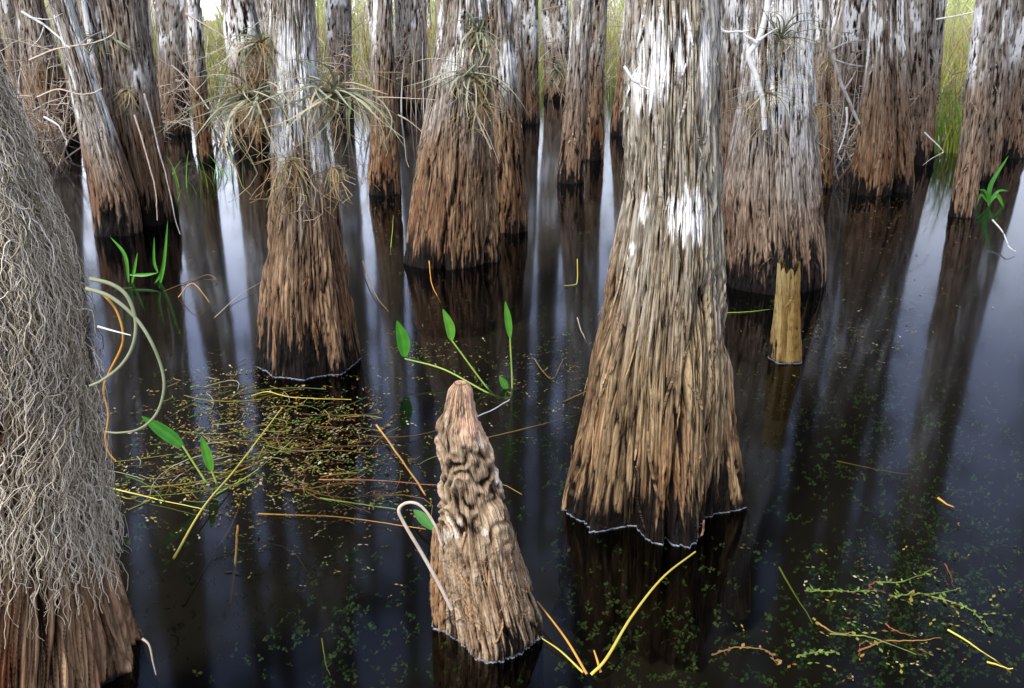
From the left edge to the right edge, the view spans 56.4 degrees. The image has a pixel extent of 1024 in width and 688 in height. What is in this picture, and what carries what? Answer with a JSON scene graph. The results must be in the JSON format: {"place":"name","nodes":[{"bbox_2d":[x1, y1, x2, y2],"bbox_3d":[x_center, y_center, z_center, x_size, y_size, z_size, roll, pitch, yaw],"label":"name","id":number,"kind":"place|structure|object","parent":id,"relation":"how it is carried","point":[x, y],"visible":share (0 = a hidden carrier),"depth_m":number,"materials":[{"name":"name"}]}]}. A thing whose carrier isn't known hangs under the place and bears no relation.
{"place":"outdoors","nodes":[
{"label":"outdoors","id":0,"kind":"place"},
{"bbox_2d":[200,0,618,19],"label":"sky","id":1,"kind":"structure","parent":0,"point":[203,4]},
{"bbox_2d":[14,80,963,139],"bbox_3d":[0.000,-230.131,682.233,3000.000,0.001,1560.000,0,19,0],"label":"water","id":2,"kind":"structure","parent":0,"point":[553,120],"depth_m":16.61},
{"bbox_2d":[0,33,5,91],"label":"distant cypress","id":3,"kind":"object","parent":2,"relation":"on","point":[2,47],"visible":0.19,"depth_m":16.19,"materials":[{"name":"brown plant"}]},
{"bbox_2d":[0,0,22,94],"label":"distant cypress","id":4,"kind":"object","parent":2,"relation":"on","point":[8,14],"visible":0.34,"depth_m":20.65,"materials":[{"name":"grey plant"}]},
{"bbox_2d":[0,25,83,170],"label":"bare shrub","id":5,"kind":"object","parent":2,"relation":"on","point":[58,148],"visible":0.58,"depth_m":11.05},
{"bbox_2d":[14,0,85,177],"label":"cypress tree","id":6,"kind":"object","parent":2,"relation":"on","point":[28,28],"visible":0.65,"depth_m":12.55,"materials":[{"name":"brown plant"}]},
{"bbox_2d":[0,163,158,687],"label":"cypress tree","id":7,"kind":"object","parent":2,"relation":"on","point":[105,649],"visible":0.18,"depth_m":2.29,"materials":[{"name":"brown plant"}]},
{"bbox_2d":[0,57,131,648],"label":"spanish moss","id":8,"kind":"object","parent":7,"relation":"hanging from","point":[41,236],"visible":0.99,"depth_m":2.11,"materials":[{"name":"plant"}]},
{"bbox_2d":[85,277,165,460],"bbox_3d":[-0.846,0.063,2.103,0.170,0.441,0.027,0,19,0],"label":"air plant","id":9,"kind":"object","parent":7,"relation":"attached to","point":[131,312],"visible":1,"depth_m":2.07,"materials":[{"name":"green plant"}]},
{"bbox_2d":[47,0,150,289],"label":"cypress tree","id":10,"kind":"object","parent":2,"relation":"on","point":[113,195],"visible":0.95,"depth_m":7.32,"materials":[{"name":"grey plant"}]},
{"bbox_2d":[21,11,69,48],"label":"dead branch","id":11,"kind":"object","parent":10,"relation":"attached to","point":[40,22],"visible":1,"depth_m":4.26,"materials":[{"name":"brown wood"}]},
{"bbox_2d":[37,88,102,107],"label":"dead branch","id":12,"kind":"object","parent":10,"relation":"attached to","point":[47,92],"visible":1,"depth_m":4.46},
{"bbox_2d":[29,29,115,69],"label":"dead branch","id":13,"kind":"object","parent":10,"relation":"attached to","point":[46,52],"visible":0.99,"depth_m":4.58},
{"bbox_2d":[43,60,188,141],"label":"bare shrub","id":14,"kind":"object","parent":2,"relation":"on","point":[164,105],"visible":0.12,"depth_m":12.29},
{"bbox_2d":[81,0,187,275],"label":"cypress tree","id":15,"kind":"object","parent":2,"relation":"on","point":[131,18],"visible":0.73,"depth_m":7.54,"materials":[{"name":"brown plant"}]},
{"bbox_2d":[50,30,143,93],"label":"air plant","id":16,"kind":"object","parent":15,"relation":"attached to","point":[101,43],"visible":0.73,"depth_m":7.30,"materials":[{"name":"beige plant"}]},
{"bbox_2d":[109,84,143,120],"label":"air plant","id":17,"kind":"object","parent":15,"relation":"attached to","point":[126,92],"visible":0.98,"depth_m":7.41,"materials":[{"name":"beige plant"}]},
{"bbox_2d":[134,115,157,219],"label":"dead branch","id":18,"kind":"object","parent":15,"relation":"attached to","point":[147,159],"visible":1,"depth_m":6.33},
{"bbox_2d":[143,93,179,233],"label":"dead branch","id":19,"kind":"object","parent":15,"relation":"attached to","point":[146,100],"visible":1,"depth_m":6.51,"materials":[{"name":"grey wood"}]},
{"bbox_2d":[111,221,167,291],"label":"water plant","id":20,"kind":"object","parent":2,"relation":"on","point":[159,277],"visible":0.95,"depth_m":6.10,"materials":[{"name":"green plant"}]},
{"bbox_2d":[111,488,208,510],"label":"dry reed","id":21,"kind":"object","parent":2,"relation":"on","point":[154,498],"visible":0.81,"depth_m":3.35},
{"bbox_2d":[155,0,195,164],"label":"cypress tree","id":22,"kind":"object","parent":2,"relation":"on","point":[171,14],"visible":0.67,"depth_m":13.64,"materials":[{"name":"grey plant"}]},
{"bbox_2d":[141,416,217,494],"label":"water plant","id":23,"kind":"object","parent":2,"relation":"on","point":[166,433],"visible":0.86,"depth_m":3.43,"materials":[{"name":"green plant"}]},
{"bbox_2d":[184,0,218,199],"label":"cypress tree","id":24,"kind":"object","parent":2,"relation":"on","point":[195,40],"visible":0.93,"depth_m":10.97,"materials":[{"name":"brown plant"}]},
{"bbox_2d":[167,141,254,203],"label":"sedge clump","id":25,"kind":"object","parent":2,"relation":"on","point":[174,173],"visible":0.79,"depth_m":9.64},
{"bbox_2d":[153,10,270,146],"bbox_3d":[-3.993,-3.592,12.950,1.781,1.785,1.967,0,19,0],"label":"bare shrub","id":26,"kind":"object","parent":2,"relation":"on","point":[216,135],"visible":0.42,"depth_m":12.90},
{"bbox_2d":[182,493,242,607],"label":"dry reed","id":27,"kind":"object","parent":2,"relation":"on","point":[196,583],"visible":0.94,"depth_m":3.00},
{"bbox_2d":[173,407,282,558],"bbox_3d":[-1.026,0.463,3.545,0.021,0.029,1.244,1,19,2],"label":"dry reed","id":28,"kind":"object","parent":2,"relation":"on","point":[188,531],"visible":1,"depth_m":3.31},
{"bbox_2d":[229,525,238,605],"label":"dry reed","id":29,"kind":"object","parent":2,"relation":"on","point":[233,582],"visible":1,"depth_m":2.94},
{"bbox_2d":[220,0,270,186],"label":"cypress tree","id":30,"kind":"object","parent":2,"relation":"on","point":[238,16],"visible":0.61,"depth_m":11.91,"materials":[{"name":"brown plant"}]},
{"bbox_2d":[219,14,370,112],"bbox_3d":[-3.176,-3.951,13.919,1.673,1.835,2.262,-16,25,-39],"label":"bare shrub","id":31,"kind":"object","parent":2,"relation":"on","point":[336,63],"visible":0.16,"depth_m":13.80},
{"bbox_2d":[255,0,370,464],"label":"cypress tree","id":32,"kind":"object","parent":2,"relation":"on","point":[307,332],"visible":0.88,"depth_m":4.44,"materials":[{"name":"brown plant"}]},
{"bbox_2d":[154,14,318,202],"bbox_3d":[-1.213,-1.006,4.147,0.727,0.810,0.649,0,19,0],"label":"air plant","id":33,"kind":"object","parent":32,"relation":"attached to","point":[251,98],"visible":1,"depth_m":4.16,"materials":[{"name":"green plant"}]},
{"bbox_2d":[186,27,302,94],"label":"air plant","id":34,"kind":"object","parent":32,"relation":"attached to","point":[256,43],"visible":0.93,"depth_m":4.17,"materials":[{"name":"green plant"}]},
{"bbox_2d":[234,130,352,227],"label":"air plant","id":35,"kind":"object","parent":32,"relation":"attached to","point":[293,161],"visible":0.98,"depth_m":4.21,"materials":[{"name":"brown plant"}]},
{"bbox_2d":[235,53,410,213],"bbox_3d":[-0.840,-0.915,4.185,0.792,0.681,0.652,0,19,0],"label":"air plant","id":36,"kind":"object","parent":32,"relation":"attached to","point":[332,93],"visible":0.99,"depth_m":4.17,"materials":[{"name":"green plant"}]},
{"bbox_2d":[303,163,378,220],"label":"air plant","id":37,"kind":"object","parent":32,"relation":"attached to","point":[334,171],"visible":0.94,"depth_m":4.30,"materials":[{"name":"brown plant"}]},
{"bbox_2d":[110,359,521,570],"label":"matted stalks","id":38,"kind":"object","parent":2,"relation":"on","point":[282,448],"visible":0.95,"depth_m":3.72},
{"bbox_2d":[325,0,355,138],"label":"cypress tree","id":39,"kind":"object","parent":2,"relation":"on","point":[343,17],"visible":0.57,"depth_m":16.55,"materials":[{"name":"grey plant"}]},
{"bbox_2d":[258,513,423,528],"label":"dry reed","id":40,"kind":"object","parent":2,"relation":"on","point":[330,516],"visible":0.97,"depth_m":3.23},
{"bbox_2d":[367,0,371,86],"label":"distant cypress","id":41,"kind":"object","parent":2,"relation":"on","point":[369,8],"visible":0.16,"depth_m":21.40,"materials":[{"name":"brown plant"}]},
{"bbox_2d":[330,0,417,127],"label":"bare shrub","id":42,"kind":"object","parent":2,"relation":"on","point":[359,87],"visible":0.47,"depth_m":14.56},
{"bbox_2d":[319,479,435,484],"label":"dry reed","id":43,"kind":"object","parent":2,"relation":"on","point":[375,480],"visible":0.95,"depth_m":3.46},
{"bbox_2d":[367,0,403,238],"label":"cypress tree","id":44,"kind":"object","parent":2,"relation":"on","point":[385,202],"visible":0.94,"depth_m":9.02,"materials":[{"name":"brown plant"}]},
{"bbox_2d":[376,424,425,495],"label":"dry reed","id":45,"kind":"object","parent":2,"relation":"on","point":[398,455],"visible":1,"depth_m":3.63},
{"bbox_2d":[394,0,428,131],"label":"cypress tree","id":46,"kind":"object","parent":2,"relation":"on","point":[405,10],"visible":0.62,"depth_m":17.75,"materials":[{"name":"grey plant"}]},
{"bbox_2d":[413,510,432,529],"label":"floating leaf","id":47,"kind":"object","parent":2,"relation":"on","point":[423,519],"visible":0.94,"depth_m":3.16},
{"bbox_2d":[402,0,503,329],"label":"cypress tree","id":48,"kind":"object","parent":2,"relation":"on","point":[453,235],"visible":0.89,"depth_m":6.41,"materials":[{"name":"brown plant"}]},
{"bbox_2d":[402,34,530,130],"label":"air plant","id":49,"kind":"object","parent":48,"relation":"attached to","point":[467,76],"visible":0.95,"depth_m":6.09,"materials":[{"name":"green plant"}]},
{"bbox_2d":[427,0,507,89],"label":"air plant","id":50,"kind":"object","parent":48,"relation":"attached to","point":[483,34],"visible":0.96,"depth_m":6.08,"materials":[{"name":"green plant"}]},
{"bbox_2d":[448,85,507,155],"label":"air plant","id":51,"kind":"object","parent":48,"relation":"attached to","point":[482,110],"visible":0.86,"depth_m":6.18,"materials":[{"name":"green plant"}]},
{"bbox_2d":[471,101,498,161],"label":"dead branch","id":52,"kind":"object","parent":48,"relation":"attached to","point":[478,119],"visible":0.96,"depth_m":6.17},
{"bbox_2d":[396,301,512,398],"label":"water plant","id":53,"kind":"object","parent":2,"relation":"on","point":[403,340],"visible":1,"depth_m":4.36,"materials":[{"name":"green plant"}]},
{"bbox_2d":[429,380,543,687],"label":"cypress knee","id":54,"kind":"object","parent":2,"relation":"on","point":[488,628],"visible":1,"depth_m":2.48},
{"bbox_2d":[397,501,452,610],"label":"bent stem","id":55,"kind":"object","parent":54,"relation":"attached to","point":[427,563],"visible":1,"depth_m":2.35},
{"bbox_2d":[487,0,528,285],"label":"cypress tree","id":56,"kind":"object","parent":2,"relation":"on","point":[512,211],"visible":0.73,"depth_m":7.36,"materials":[{"name":"brown plant"}]},
{"bbox_2d":[512,0,525,151],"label":"distant cypress","id":57,"kind":"object","parent":2,"relation":"on","point":[517,12],"visible":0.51,"depth_m":14.90,"materials":[{"name":"grey plant"}]},
{"bbox_2d":[521,0,540,150],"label":"cypress tree","id":58,"kind":"object","parent":2,"relation":"on","point":[529,23],"visible":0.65,"depth_m":15.08,"materials":[{"name":"grey plant"}]},
{"bbox_2d":[541,0,568,100],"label":"cypress tree","id":59,"kind":"object","parent":2,"relation":"on","point":[550,35],"visible":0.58,"depth_m":19.38,"materials":[{"name":"grey plant"}]},
{"bbox_2d":[535,57,568,102],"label":"air plant","id":60,"kind":"object","parent":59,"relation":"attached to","point":[557,71],"visible":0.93,"depth_m":11.03,"materials":[{"name":"green plant"}]},
{"bbox_2d":[107,170,1021,682],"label":"floating litter","id":61,"kind":"object","parent":2,"relation":"on","point":[175,466],"visible":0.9,"depth_m":3.63,"materials":[{"name":"plant"}]},
{"bbox_2d":[109,162,1023,687],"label":"submerged weed","id":62,"kind":"object","parent":2,"relation":"on","point":[769,616],"visible":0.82,"depth_m":2.96,"materials":[{"name":"plant"}]},
{"bbox_2d":[555,0,592,224],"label":"cypress tree","id":63,"kind":"object","parent":2,"relation":"on","point":[571,173],"visible":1,"depth_m":9.64,"materials":[{"name":"grey plant"}]},
{"bbox_2d":[538,0,622,96],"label":"bare shrub","id":64,"kind":"object","parent":2,"relation":"on","point":[608,56],"visible":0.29,"depth_m":17.02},
{"bbox_2d":[584,0,607,195],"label":"cypress tree","id":65,"kind":"object","parent":2,"relation":"on","point":[593,178],"visible":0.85,"depth_m":11.23,"materials":[{"name":"brown plant"}]},
{"bbox_2d":[537,551,695,675],"bbox_3d":[0.280,0.717,2.783,0.278,0.060,0.686,11,22,29],"label":"broken reed","id":66,"kind":"object","parent":2,"relation":"on","point":[598,667],"visible":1,"depth_m":2.55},
{"bbox_2d":[608,0,625,165],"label":"cypress tree","id":67,"kind":"object","parent":2,"relation":"on","point":[616,152],"visible":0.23,"depth_m":13.80,"materials":[{"name":"brown plant"}]},
{"bbox_2d":[551,0,750,661],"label":"cypress tree","id":68,"kind":"object","parent":2,"relation":"on","point":[656,466],"visible":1,"depth_m":3.04,"materials":[{"name":"brown plant"}]},
{"bbox_2d":[623,65,650,90],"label":"dead branch","id":69,"kind":"object","parent":68,"relation":"attached to","point":[631,76],"visible":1,"depth_m":2.63,"materials":[{"name":"white wood"}]},
{"bbox_2d":[720,0,744,194],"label":"cypress tree","id":70,"kind":"object","parent":2,"relation":"on","point":[732,17],"visible":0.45,"depth_m":8.55,"materials":[{"name":"grey plant"}]},
{"bbox_2d":[711,643,781,664],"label":"water weed","id":71,"kind":"object","parent":2,"relation":"on","point":[779,661],"visible":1,"depth_m":2.55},
{"bbox_2d":[721,0,826,357],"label":"cypress tree","id":72,"kind":"object","parent":2,"relation":"on","point":[772,210],"visible":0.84,"depth_m":5.79,"materials":[{"name":"grey plant"}]},
{"bbox_2d":[745,0,777,129],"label":"dead branch","id":73,"kind":"object","parent":72,"relation":"attached to","point":[756,42],"visible":0.98,"depth_m":5.45,"materials":[{"name":"white wood"}]},
{"bbox_2d":[723,65,830,160],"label":"air plant","id":74,"kind":"object","parent":72,"relation":"attached to","point":[767,92],"visible":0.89,"depth_m":5.54,"materials":[{"name":"green plant"}]},
{"bbox_2d":[733,8,850,105],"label":"air plant","id":75,"kind":"object","parent":72,"relation":"attached to","point":[779,34],"visible":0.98,"depth_m":5.44,"materials":[{"name":"green plant"}]},
{"bbox_2d":[808,102,840,160],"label":"air plant","id":76,"kind":"object","parent":72,"relation":"attached to","point":[816,112],"visible":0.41,"depth_m":5.75,"materials":[{"name":"brown plant"}]},
{"bbox_2d":[763,257,801,420],"bbox_3d":[1.360,-0.024,4.718,0.171,0.810,0.164,0,19,0],"label":"broken stump","id":77,"kind":"object","parent":2,"relation":"in","point":[785,357],"visible":0.99,"depth_m":4.67,"materials":[{"name":"yellow wood"}]},
{"bbox_2d":[778,567,812,623],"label":"dry reed","id":78,"kind":"object","parent":2,"relation":"on","point":[781,571],"visible":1,"depth_m":2.85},
{"bbox_2d":[796,649,839,657],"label":"water weed","id":79,"kind":"object","parent":2,"relation":"on","point":[811,652],"visible":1,"depth_m":2.54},
{"bbox_2d":[812,0,833,230],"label":"cypress tree","id":80,"kind":"object","parent":2,"relation":"on","point":[821,10],"visible":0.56,"depth_m":9.26,"materials":[{"name":"brown plant"}]},
{"bbox_2d":[814,54,842,85],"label":"air plant","id":81,"kind":"object","parent":80,"relation":"attached to","point":[828,60],"visible":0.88,"depth_m":9.03,"materials":[{"name":"beige plant"}]},
{"bbox_2d":[831,0,843,152],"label":"distant cypress","id":82,"kind":"object","parent":2,"relation":"on","point":[837,11],"visible":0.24,"depth_m":14.68,"materials":[{"name":"grey plant"}]},
{"bbox_2d":[805,585,877,595],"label":"water weed","id":83,"kind":"object","parent":2,"relation":"on","point":[831,592],"visible":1,"depth_m":2.82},
{"bbox_2d":[831,65,857,185],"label":"bare shrub","id":84,"kind":"object","parent":2,"relation":"on","point":[837,155],"visible":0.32,"depth_m":9.91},
{"bbox_2d":[832,0,868,194],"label":"cypress tree","id":85,"kind":"object","parent":2,"relation":"on","point":[856,13],"visible":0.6,"depth_m":11.18,"materials":[{"name":"brown plant"}]},
{"bbox_2d":[827,39,865,124],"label":"dead branch","id":86,"kind":"object","parent":85,"relation":"attached to","point":[836,68],"visible":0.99,"depth_m":7.69,"materials":[{"name":"grey wood"}]},
{"bbox_2d":[844,0,896,239],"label":"cypress tree","id":87,"kind":"object","parent":2,"relation":"on","point":[873,165],"visible":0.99,"depth_m":9.02,"materials":[{"name":"brown plant"}]},
{"bbox_2d":[831,27,941,164],"bbox_3d":[4.066,-2.923,11.297,2.124,1.579,1.973,-5,19,-14],"label":"bare shrub","id":88,"kind":"object","parent":2,"relation":"on","point":[848,160],"visible":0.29,"depth_m":11.21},
{"bbox_2d":[858,637,939,651],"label":"water weed","id":89,"kind":"object","parent":2,"relation":"on","point":[861,649],"visible":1,"depth_m":2.59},
{"bbox_2d":[888,0,914,234],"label":"cypress tree","id":90,"kind":"object","parent":2,"relation":"on","point":[903,182],"visible":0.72,"depth_m":9.15,"materials":[{"name":"brown plant"}]},
{"bbox_2d":[876,567,937,586],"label":"water weed","id":91,"kind":"object","parent":2,"relation":"on","point":[889,581],"visible":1,"depth_m":2.86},
{"bbox_2d":[905,0,939,201],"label":"cypress tree","id":92,"kind":"object","parent":2,"relation":"on","point":[922,29],"visible":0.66,"depth_m":10.76,"materials":[{"name":"grey plant"}]},
{"bbox_2d":[891,588,959,597],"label":"water weed","id":93,"kind":"object","parent":2,"relation":"on","point":[909,593],"visible":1,"depth_m":2.80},
{"bbox_2d":[935,0,946,122],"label":"cypress tree","id":94,"kind":"object","parent":2,"relation":"on","point":[943,5],"visible":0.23,"depth_m":14.10,"materials":[{"name":"grey plant"}]},
{"bbox_2d":[937,54,965,143],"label":"bare shrub","id":95,"kind":"object","parent":2,"relation":"on","point":[960,96],"visible":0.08,"depth_m":12.93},
{"bbox_2d":[931,594,992,632],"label":"water weed","id":96,"kind":"object","parent":2,"relation":"on","point":[962,607],"visible":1,"depth_m":2.75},
{"bbox_2d":[935,60,1008,157],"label":"sedge clump","id":97,"kind":"object","parent":2,"relation":"on","point":[951,140],"visible":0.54,"depth_m":12.04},
{"bbox_2d":[941,0,1004,266],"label":"cypress tree","id":98,"kind":"object","parent":2,"relation":"on","point":[984,46],"visible":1,"depth_m":7.91,"materials":[{"name":"grey plant"}]},
{"bbox_2d":[947,629,1010,672],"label":"dry reed","id":99,"kind":"object","parent":2,"relation":"on","point":[952,632],"visible":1,"depth_m":2.58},
{"bbox_2d":[977,157,1007,206],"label":"water plant","id":100,"kind":"object","parent":2,"relation":"on","point":[989,199],"visible":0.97,"depth_m":8.61,"materials":[{"name":"green plant"}]},
{"bbox_2d":[974,0,1012,221],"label":"cypress tree","id":101,"kind":"object","parent":2,"relation":"on","point":[984,212],"visible":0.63,"depth_m":9.74,"materials":[{"name":"grey plant"}]},
{"bbox_2d":[997,0,1023,193],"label":"cypress tree","id":102,"kind":"object","parent":2,"relation":"on","point":[1010,178],"visible":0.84,"depth_m":11.45,"materials":[{"name":"grey plant"}]},
{"bbox_2d":[45,130,1023,687],"bbox_3d":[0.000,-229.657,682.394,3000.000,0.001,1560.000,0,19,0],"label":"water","id":103,"kind":"structure","parent":0,"point":[217,242],"depth_m":4.92,"materials":[{"name":"liquid"}]},
{"bbox_3d":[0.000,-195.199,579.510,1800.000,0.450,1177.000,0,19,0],"label":"bank","id":104,"kind":"structure","parent":0,"visible":0},
{"bbox_2d":[255,0,264,52],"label":"distant cypress","id":105,"kind":"object","parent":104,"relation":"on","point":[258,14],"visible":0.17,"depth_m":22.77,"materials":[{"name":"grey plant"}]},
{"bbox_2d":[261,0,269,48],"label":"distant cypress","id":106,"kind":"object","parent":104,"relation":"on","point":[265,6],"visible":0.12,"depth_m":28.20,"materials":[{"name":"grey plant"}]},
{"bbox_2d":[0,0,831,43],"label":"wood","id":107,"kind":"object","parent":104,"relation":"on","point":[153,15],"visible":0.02,"depth_m":45.32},
{"bbox_2d":[426,0,431,51],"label":"distant cypress","id":108,"kind":"object","parent":104,"relation":"on","point":[428,10],"visible":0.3,"depth_m":29.82,"materials":[{"name":"grey plant"}]},
{"bbox_2d":[0,7,1009,92],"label":"marsh grass","id":109,"kind":"structure","parent":104,"relation":"on","point":[947,46],"depth_m":23.32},
{"bbox_2d":[0,0,1012,140],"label":"brush","id":110,"kind":"object","parent":104,"relation":"on","point":[429,62],"visible":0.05,"depth_m":20.18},
{"bbox_2d":[44,0,1012,38],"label":"scrub","id":111,"kind":"object","parent":104,"relation":"on","point":[617,7],"visible":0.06,"depth_m":64.69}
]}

